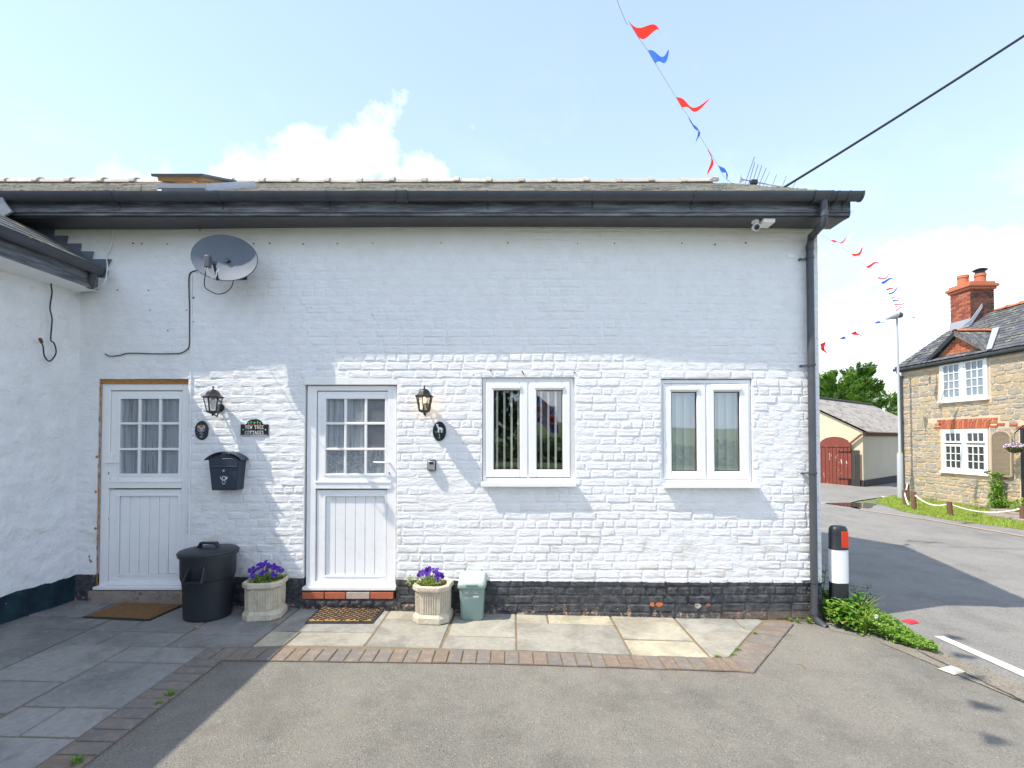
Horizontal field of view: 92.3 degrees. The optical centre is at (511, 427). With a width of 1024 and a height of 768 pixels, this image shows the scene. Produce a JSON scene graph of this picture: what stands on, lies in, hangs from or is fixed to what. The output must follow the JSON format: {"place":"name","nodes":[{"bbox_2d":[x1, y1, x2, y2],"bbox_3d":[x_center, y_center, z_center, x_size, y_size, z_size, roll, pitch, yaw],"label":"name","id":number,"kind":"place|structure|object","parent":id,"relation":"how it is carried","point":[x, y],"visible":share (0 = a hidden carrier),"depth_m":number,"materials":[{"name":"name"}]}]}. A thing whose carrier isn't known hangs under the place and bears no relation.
{"place":"outdoors","nodes":[
{"label":"outdoors","id":0,"kind":"place"},
{"bbox_2d":[0,600,793,767],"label":"patio","id":1,"kind":"structure","parent":0,"point":[73,681],"depth_m":3.96,"materials":[{"name":"stone"}]},
{"bbox_2d":[66,751,84,764],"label":"grass tuft","id":2,"kind":"object","parent":1,"relation":"on","point":[76,760],"visible":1,"depth_m":2.56,"materials":[{"name":"green plant"}]},
{"bbox_2d":[83,603,181,620],"bbox_3d":[-3.575,1.732,4.655,0.670,0.037,0.420,0,-1,0],"label":"doormat","id":3,"kind":"object","parent":1,"relation":"on","point":[136,611],"visible":1,"depth_m":4.62,"materials":[{"name":"brown fabric"}]},
{"bbox_2d":[162,687,175,696],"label":"grass tuft","id":4,"kind":"object","parent":1,"relation":"on","point":[170,693],"visible":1,"depth_m":3.22,"materials":[{"name":"green plant"}]},
{"bbox_2d":[176,541,239,622],"bbox_3d":[-2.861,1.418,4.611,0.516,0.690,0.557,0,-1,0],"label":"black bin","id":5,"kind":"object","parent":1,"relation":"on","point":[207,573],"visible":1,"depth_m":4.46,"materials":[{"name":"plastic"}]},
{"bbox_2d":[242,574,287,621],"bbox_3d":[-2.340,1.605,4.667,0.350,0.346,0.350,0,-1,-8],"label":"stone planter","id":6,"kind":"object","parent":1,"relation":"on","point":[265,601],"visible":0.79,"depth_m":4.52,"materials":[{"name":"stone"}]},
{"bbox_2d":[247,560,283,582],"bbox_3d":[-2.339,1.356,4.666,0.342,0.198,0.278,0,-1,0],"label":"pansy plant","id":7,"kind":"object","parent":6,"relation":"on","point":[266,576],"visible":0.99,"depth_m":4.64,"materials":[{"name":"purple plant"}]},
{"bbox_2d":[305,607,382,622],"bbox_3d":[-1.585,1.781,4.689,0.630,0.039,0.420,0,-1,0],"label":"doormat","id":8,"kind":"object","parent":1,"relation":"on","point":[341,615],"visible":1,"depth_m":4.65,"materials":[{"name":"black rubber"}]},
{"bbox_2d":[413,577,453,624],"bbox_3d":[-0.750,1.645,4.697,0.350,0.346,0.350,0,-1,6],"label":"stone planter","id":9,"kind":"object","parent":1,"relation":"on","point":[433,604],"visible":0.84,"depth_m":4.55,"materials":[{"name":"stone"}]},
{"bbox_2d":[405,575,418,585],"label":"trailing leaves","id":10,"kind":"object","parent":9,"relation":"in","point":[408,580],"visible":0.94,"depth_m":4.64,"materials":[{"name":"green plant"}]},
{"bbox_2d":[417,566,444,585],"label":"pansy plant","id":11,"kind":"object","parent":9,"relation":"on","point":[431,579],"visible":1,"depth_m":4.67,"materials":[{"name":"purple plant"}]},
{"bbox_2d":[457,565,486,619],"bbox_3d":[-0.383,1.583,4.764,0.270,0.490,0.276,0,-1,0],"label":"food waste caddy","id":12,"kind":"object","parent":1,"relation":"on","point":[471,585],"visible":1,"depth_m":4.66,"materials":[{"name":"green plastic"}]},
{"bbox_2d":[0,0,1023,409],"label":"sky","id":13,"kind":"structure","parent":0,"point":[90,89],"materials":[{"name":"blue"}]},
{"bbox_2d":[849,593,878,614],"bbox_3d":[3.470,1.786,4.860,0.596,0.287,0.578,0,-1,0],"label":"grass tuft","id":14,"kind":"object","parent":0,"point":[864,602],"visible":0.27,"depth_m":4.86,"materials":[{"name":"green plant"}]},
{"bbox_2d":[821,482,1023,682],"bbox_3d":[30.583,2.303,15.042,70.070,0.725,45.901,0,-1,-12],"label":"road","id":15,"kind":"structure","parent":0,"point":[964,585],"depth_m":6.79,"materials":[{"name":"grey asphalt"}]},
{"bbox_2d":[822,563,828,597],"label":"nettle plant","id":16,"kind":"object","parent":15,"relation":"on","point":[823,588],"visible":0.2,"depth_m":5.08,"materials":[{"name":"green plant"}]},
{"bbox_2d":[828,525,848,623],"bbox_3d":[3.269,1.456,4.917,0.174,0.958,0.138,0,-1,0],"label":"verge bollard","id":17,"kind":"object","parent":15,"relation":"on","point":[838,557],"visible":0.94,"depth_m":4.87,"materials":[{"name":"black plastic"}]},
{"bbox_2d":[829,597,858,629],"bbox_3d":[3.199,1.790,4.718,0.252,0.284,0.223,0,-1,19],"label":"nettle plant","id":18,"kind":"object","parent":15,"relation":"on","point":[838,608],"visible":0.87,"depth_m":4.71,"materials":[{"name":"green plant"}]},
{"bbox_2d":[827,503,875,507],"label":"puddle","id":19,"kind":"object","parent":15,"relation":"on","point":[866,505],"visible":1,"depth_m":14.74,"materials":[{"name":"grey liquid"}]},
{"bbox_2d":[843,591,868,614],"bbox_3d":[3.357,1.764,4.866,0.247,0.348,0.254,0,-1,0],"label":"nettle plant","id":20,"kind":"object","parent":15,"relation":"on","point":[855,596],"visible":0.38,"depth_m":4.82,"materials":[{"name":"green plant"}]},
{"bbox_2d":[850,584,877,607],"bbox_3d":[3.624,1.787,5.096,0.270,0.325,0.246,0,-1,0],"label":"nettle plant","id":21,"kind":"object","parent":15,"relation":"on","point":[868,600],"visible":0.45,"depth_m":5.07,"materials":[{"name":"green plant"}]},
{"bbox_2d":[839,604,888,633],"bbox_3d":[3.330,1.813,4.639,0.446,0.220,0.354,0,-1,22],"label":"grass tuft","id":22,"kind":"object","parent":15,"relation":"on","point":[861,629],"visible":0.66,"depth_m":4.62,"materials":[{"name":"green plant"}]},
{"bbox_2d":[901,618,919,623],"bbox_3d":[4.002,1.939,4.946,0.130,0.018,0.100,0,-1,-20],"label":"road marker","id":23,"kind":"object","parent":15,"relation":"on","point":[910,621],"visible":0.94,"depth_m":4.92,"materials":[{"name":"red plastic"}]},
{"bbox_2d":[859,509,1023,536],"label":"road channel","id":24,"kind":"object","parent":15,"relation":"on","point":[948,522],"visible":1,"depth_m":11.51,"materials":[{"name":"grey concrete"}]},
{"bbox_2d":[935,636,1023,676],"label":"white edge line","id":25,"kind":"object","parent":15,"relation":"on","point":[1014,669],"visible":1,"depth_m":4.15,"materials":[{"name":"white paint"}]},
{"bbox_2d":[848,495,1023,702],"bbox_3d":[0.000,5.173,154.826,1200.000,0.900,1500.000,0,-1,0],"label":"ground","id":26,"kind":"structure","parent":0,"point":[874,501],"depth_m":15.71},
{"bbox_2d":[0,214,111,624],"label":"whitewashed wing","id":27,"kind":"structure","parent":26,"relation":"on","point":[39,396],"depth_m":4.57,"materials":[{"name":"slate"},{"name":"white painted brick"},{"name":"black plastic"}]},
{"bbox_2d":[40,283,56,361],"bbox_3d":[-4.370,-1.034,4.703,0.012,0.819,0.291,0,-1,0],"label":"cable","id":28,"kind":"object","parent":27,"relation":"attached to","point":[51,328],"visible":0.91,"depth_m":4.66,"materials":[{"name":"black rubber"}]},
{"bbox_2d":[0,174,864,627],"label":"painted brick cottage","id":29,"kind":"structure","parent":26,"relation":"on","point":[618,378],"depth_m":4.93,"materials":[{"name":"white brick"}]},
{"bbox_2d":[92,229,113,289],"bbox_3d":[-4.072,-1.700,4.933,0.161,0.656,0.142,0,-1,12],"label":"cable","id":30,"kind":"object","parent":29,"relation":"attached to","point":[107,262],"visible":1,"depth_m":4.93,"materials":[{"name":"plastic"}]},
{"bbox_2d":[93,384,187,589],"bbox_3d":[-3.724,0.585,5.014,0.929,2.073,0.170,0,-1,0],"label":"door","id":31,"kind":"structure","parent":29,"relation":"in","point":[142,531],"depth_m":5.00,"materials":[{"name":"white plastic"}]},
{"bbox_2d":[105,270,197,356],"bbox_3d":[-3.588,-1.159,4.969,1.065,0.874,0.098,0,-1,6],"label":"cable","id":32,"kind":"object","parent":29,"relation":"attached to","point":[189,327],"visible":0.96,"depth_m":4.97,"materials":[{"name":"black rubber"}]},
{"bbox_2d":[188,275,191,547],"bbox_3d":[-3.239,-0.108,4.948,0.023,2.884,0.012,0,-1,0],"label":"cable conduit","id":33,"kind":"object","parent":29,"relation":"attached to","point":[190,414],"visible":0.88,"depth_m":4.95,"materials":[{"name":"white plastic"}]},
{"bbox_2d":[195,421,208,439],"bbox_3d":[-3.118,0.025,4.943,0.135,0.195,0.026,0,-1,0],"label":"number plaque","id":34,"kind":"object","parent":29,"relation":"attached to","point":[201,430],"visible":1,"depth_m":4.93,"materials":[{"name":"black ceramic"}]},
{"bbox_2d":[201,386,224,416],"bbox_3d":[-2.933,-0.259,4.840,0.170,0.301,0.231,0,-1,0],"label":"wall lantern","id":35,"kind":"object","parent":29,"relation":"attached to","point":[213,394],"depth_m":4.80,"materials":[{"name":"black metal"}]},
{"bbox_2d":[191,235,257,280],"bbox_3d":[-2.733,-1.602,4.702,0.454,0.511,0.485,-1,-2,41],"label":"satellite dish","id":36,"kind":"object","parent":29,"relation":"attached to","point":[225,258],"visible":1,"depth_m":4.72,"materials":[{"name":"grey metal"}]},
{"bbox_2d":[204,268,233,294],"bbox_3d":[-2.822,-1.377,4.631,0.232,0.136,0.365,0,-1,14],"label":"cable","id":37,"kind":"object","parent":36,"relation":"attached to","point":[211,291],"visible":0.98,"depth_m":4.74,"materials":[{"name":"black rubber"}]},
{"bbox_2d":[204,451,248,489],"bbox_3d":[-2.815,0.421,4.853,0.360,0.376,0.152,0,-1,0],"label":"letterbox","id":38,"kind":"object","parent":29,"relation":"attached to","point":[227,471],"visible":1,"depth_m":4.79,"materials":[{"name":"black metal"}]},
{"bbox_2d":[240,419,268,435],"bbox_3d":[-2.580,-0.006,4.932,0.280,0.169,0.022,0,-1,0],"label":"house name sign","id":39,"kind":"object","parent":29,"relation":"attached to","point":[254,427],"visible":1,"depth_m":4.92,"materials":[{"name":"black ceramic"}]},
{"bbox_2d":[302,386,396,589],"bbox_3d":[-1.612,0.590,4.957,0.923,2.032,0.170,0,-1,0],"label":"door","id":40,"kind":"structure","parent":29,"relation":"in","point":[351,518],"depth_m":4.94,"materials":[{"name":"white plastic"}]},
{"bbox_2d":[415,385,433,416],"bbox_3d":[-0.852,-0.265,4.798,0.170,0.301,0.231,0,-1,0],"label":"wall lantern","id":41,"kind":"object","parent":29,"relation":"attached to","point":[424,394],"depth_m":4.75,"materials":[{"name":"black metal"}]},
{"bbox_2d":[427,460,435,470],"bbox_3d":[-0.796,0.371,4.869,0.084,0.112,0.055,0,-1,0],"label":"key safe","id":42,"kind":"object","parent":29,"relation":"attached to","point":[431,465],"visible":1,"depth_m":4.84,"materials":[{"name":"black metal"}]},
{"bbox_2d":[433,422,445,440],"bbox_3d":[-0.723,0.033,4.896,0.135,0.195,0.026,0,-1,0],"label":"number plaque","id":43,"kind":"object","parent":29,"relation":"attached to","point":[439,431],"visible":1,"depth_m":4.89,"materials":[{"name":"black ceramic"}]},
{"bbox_2d":[481,378,575,486],"bbox_3d":[0.163,0.038,4.915,0.937,1.083,0.166,0,-1,0],"label":"window","id":44,"kind":"structure","parent":29,"relation":"in","point":[526,472],"depth_m":4.92,"materials":[{"name":"white plastic"}]},
{"bbox_2d":[661,380,760,487],"bbox_3d":[1.973,0.053,4.934,0.956,1.084,0.166,0,-1,0],"label":"window","id":45,"kind":"structure","parent":29,"relation":"in","point":[706,424],"depth_m":4.94,"materials":[{"name":"white plastic"}]},
{"bbox_2d":[751,219,759,230],"bbox_3d":[2.379,-1.972,4.799,0.072,0.107,0.074,0,-1,0],"label":"security camera","id":46,"kind":"object","parent":29,"relation":"attached to","point":[755,226],"visible":1,"depth_m":4.78,"materials":[{"name":"white plastic"}]},
{"bbox_2d":[758,218,774,227],"bbox_3d":[2.485,-2.005,4.813,0.116,0.040,0.140,0,-1,0],"label":"junction box","id":47,"kind":"object","parent":29,"relation":"attached to","point":[766,222],"visible":0.8,"depth_m":4.76,"materials":[{"name":"white plastic"}]},
{"bbox_2d":[738,157,794,187],"bbox_3d":[4.076,-4.030,7.825,0.913,0.595,0.183,0,-1,10],"label":"tv aerial","id":48,"kind":"object","parent":29,"relation":"attached to","point":[752,181],"visible":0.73,"depth_m":7.83,"materials":[{"name":"metal"}]},
{"bbox_2d":[83,621,1023,767],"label":"yard","id":49,"kind":"structure","parent":26,"relation":"on","point":[842,700],"depth_m":3.11,"materials":[{"name":"grey asphalt"}]},
{"bbox_2d":[917,650,1023,700],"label":"tar crack","id":50,"kind":"object","parent":49,"relation":"on","point":[977,678],"visible":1,"depth_m":3.72,"materials":[{"name":"black asphalt"}]},
{"bbox_2d":[819,369,838,396],"bbox_3d":[23.247,-0.672,36.824,4.532,7.960,5.051,1,-1,-23],"label":"conifer tree","id":51,"kind":"object","parent":26,"relation":"on","point":[834,372],"visible":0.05,"depth_m":36.40,"materials":[{"name":"green plant"}]},
{"bbox_2d":[819,371,873,420],"bbox_3d":[23.108,-0.486,34.538,5.325,7.484,6.227,-1,-1,26],"label":"conifer tree","id":52,"kind":"object","parent":26,"relation":"on","point":[849,387],"visible":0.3,"depth_m":34.51,"materials":[{"name":"green plant"}]},
{"bbox_2d":[819,397,897,486],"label":"cream barn","id":53,"kind":"structure","parent":26,"relation":"on","point":[859,445],"depth_m":22.34,"materials":[{"name":"paint"}]},
{"bbox_2d":[820,437,851,485],"bbox_3d":[14.490,1.500,22.082,0.065,2.205,1.315,1,-2,-38],"label":"door","id":54,"kind":"structure","parent":53,"relation":"in","point":[835,454],"depth_m":22.05,"materials":[{"name":"paint"}]},
{"bbox_2d":[835,360,897,415],"bbox_3d":[25.319,-0.829,36.054,5.249,8.275,5.358,-1,-1,30],"label":"conifer tree","id":55,"kind":"object","parent":26,"relation":"on","point":[874,387],"visible":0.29,"depth_m":35.19,"materials":[{"name":"green plant"}]},
{"bbox_2d":[875,386,897,413],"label":"conifer tree","id":56,"kind":"object","parent":26,"relation":"on","point":[892,405],"visible":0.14,"depth_m":40.80,"materials":[{"name":"green plant"}]},
{"bbox_2d":[876,495,1023,529],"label":"grass verge","id":57,"kind":"object","parent":26,"relation":"on","point":[953,513],"depth_m":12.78,"materials":[{"name":"green plant"}]},
{"bbox_2d":[885,312,903,497],"bbox_3d":[13.190,-0.790,16.900,0.594,6.454,0.240,0,-1,0],"label":"street lamp","id":58,"kind":"object","parent":57,"relation":"on","point":[900,475],"visible":0.93,"depth_m":16.86,"materials":[{"name":"metal"}]},
{"bbox_2d":[617,0,912,312],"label":"bunting string","id":59,"kind":"object","parent":58,"relation":"hanging from","point":[644,32],"visible":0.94,"depth_m":6.34,"materials":[{"name":"red fabric"}]},
{"bbox_2d":[820,317,892,352],"bbox_3d":[10.228,-2.856,14.584,7.780,2.118,0.239,1,-2,-38],"label":"bunting string","id":60,"kind":"object","parent":58,"relation":"hanging from","point":[842,337],"visible":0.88,"depth_m":14.02,"materials":[{"name":"red fabric"}]},
{"bbox_2d":[902,490,907,505],"bbox_3d":[11.913,2.169,14.905,0.137,0.586,0.120,0,-1,0],"label":"rope post","id":61,"kind":"object","parent":57,"relation":"on","point":[903,498],"visible":0.55,"depth_m":14.87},
{"bbox_2d":[904,484,1019,512],"bbox_3d":[12.018,2.019,14.141,1.473,0.482,4.009,0,-1,5],"label":"white rope","id":62,"kind":"object","parent":61,"relation":"hanging from","point":[957,506],"visible":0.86,"depth_m":12.69,"materials":[{"name":"white fabric"}]},
{"bbox_2d":[905,484,909,500],"bbox_3d":[12.919,2.177,16.058,0.120,0.684,0.120,0,-1,0],"label":"rope post","id":63,"kind":"object","parent":57,"relation":"on","point":[908,492],"visible":0.53,"depth_m":16.01,"materials":[{"name":"brown wood"}]},
{"bbox_2d":[911,492,916,509],"bbox_3d":[11.271,2.108,13.786,0.134,0.630,0.120,0,-1,0],"label":"rope post","id":64,"kind":"object","parent":57,"relation":"on","point":[913,502],"visible":0.66,"depth_m":13.75,"materials":[{"name":"brown wood"}]},
{"bbox_2d":[946,501,953,515],"bbox_3d":[11.408,2.163,12.798,0.166,0.494,0.120,0,-1,0],"label":"rope post","id":65,"kind":"object","parent":57,"relation":"on","point":[949,508],"visible":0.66,"depth_m":12.76,"materials":[{"name":"brown wood"}]},
{"bbox_2d":[984,468,1013,508],"bbox_3d":[13.678,1.812,13.812,0.297,1.340,0.790,0,-1,0],"label":"climbing plant","id":66,"kind":"object","parent":57,"relation":"on","point":[996,500],"visible":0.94,"depth_m":13.84,"materials":[{"name":"green plant"}]},
{"bbox_2d":[983,513,1023,520],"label":"stone step","id":67,"kind":"object","parent":57,"relation":"on","point":[1009,516],"visible":0.46,"depth_m":12.57,"materials":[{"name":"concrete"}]},
{"bbox_2d":[989,509,1018,514],"bbox_3d":[13.350,2.314,12.829,0.700,0.260,1.150,0,-1,0],"label":"stone trough","id":68,"kind":"object","parent":57,"relation":"on","point":[998,510],"visible":0.3,"depth_m":13.09,"materials":[{"name":"stone"}]},
{"bbox_2d":[1010,497,1023,511],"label":"shrub","id":69,"kind":"object","parent":68,"relation":"in","point":[1017,503],"visible":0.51,"depth_m":12.83,"materials":[{"name":"green plant"}]},
{"bbox_2d":[1019,506,1023,518],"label":"rope post","id":70,"kind":"object","parent":57,"relation":"on","point":[1021,512],"visible":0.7,"depth_m":12.07,"materials":[{"name":"brown wood"}]},
{"bbox_3d":[12.400,-3.340,5.716,1.000,11.437,0.280,0,-1,0],"label":"telegraph pole","id":71,"kind":"object","parent":57,"relation":"on","visible":0},
{"bbox_2d":[783,35,1023,186],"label":"overhead cable","id":72,"kind":"object","parent":71,"relation":"attached to","point":[909,109],"visible":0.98,"depth_m":7.21,"materials":[{"name":"black rubber"}]},
{"bbox_2d":[881,642,1023,701],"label":"gritty verge","id":73,"kind":"structure","parent":26,"relation":"on","point":[1018,688],"depth_m":3.91,"materials":[{"name":"grey gravel"}]},
{"bbox_2d":[820,588,940,650],"bbox_3d":[3.424,1.775,4.895,0.712,0.329,1.420,0,-1,6],"label":"ground cover","id":74,"kind":"object","parent":73,"relation":"on","point":[893,627],"visible":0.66,"depth_m":4.58,"materials":[{"name":"green plant"}]},
{"bbox_2d":[938,665,964,674],"bbox_3d":[3.471,1.903,3.882,0.140,0.018,0.110,0,-1,-20],"label":"road marker","id":75,"kind":"object","parent":73,"relation":"on","point":[953,670],"visible":1,"depth_m":3.86,"materials":[{"name":"white paint"}]},
{"bbox_2d":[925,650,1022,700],"bbox_3d":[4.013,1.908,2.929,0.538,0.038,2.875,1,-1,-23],"label":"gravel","id":76,"kind":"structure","parent":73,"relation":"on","point":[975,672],"depth_m":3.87,"materials":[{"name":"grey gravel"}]},
{"bbox_2d":[892,267,1023,509],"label":"stone cottage","id":77,"kind":"structure","parent":26,"relation":"on","point":[961,391],"depth_m":15.39,"materials":[{"name":"beige stone"}]},
{"bbox_2d":[937,358,989,403],"bbox_3d":[13.868,-1.463,15.144,0.125,1.300,1.680,0,-1,0],"label":"window","id":78,"kind":"structure","parent":77,"relation":"in","point":[962,380],"depth_m":15.06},
{"bbox_2d":[939,429,989,475],"bbox_3d":[13.877,0.726,15.103,0.125,1.380,1.630,0,-1,0],"label":"window","id":79,"kind":"structure","parent":77,"relation":"in","point":[964,457],"depth_m":15.04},
{"bbox_2d":[990,430,1012,476],"bbox_3d":[13.830,0.717,13.893,0.040,1.305,0.585,0,-1,0],"label":"garden trellis","id":80,"kind":"object","parent":77,"relation":"attached to","point":[1010,464],"visible":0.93,"depth_m":13.89,"materials":[{"name":"beige wood"}]},
{"bbox_2d":[1002,425,1023,452],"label":"hanging basket","id":81,"kind":"object","parent":77,"relation":"attached to","point":[1015,448],"visible":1,"depth_m":13.18,"materials":[{"name":"pink plant"}]},
{"bbox_2d":[1020,428,1023,505],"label":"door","id":82,"kind":"structure","parent":77,"relation":"in","point":[1022,429],"depth_m":13.37,"materials":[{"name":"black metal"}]},
{"bbox_2d":[858,504,1023,535],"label":"pavement","id":83,"kind":"structure","parent":0,"point":[881,508],"depth_m":12.14,"materials":[{"name":"grey concrete"}]}
]}

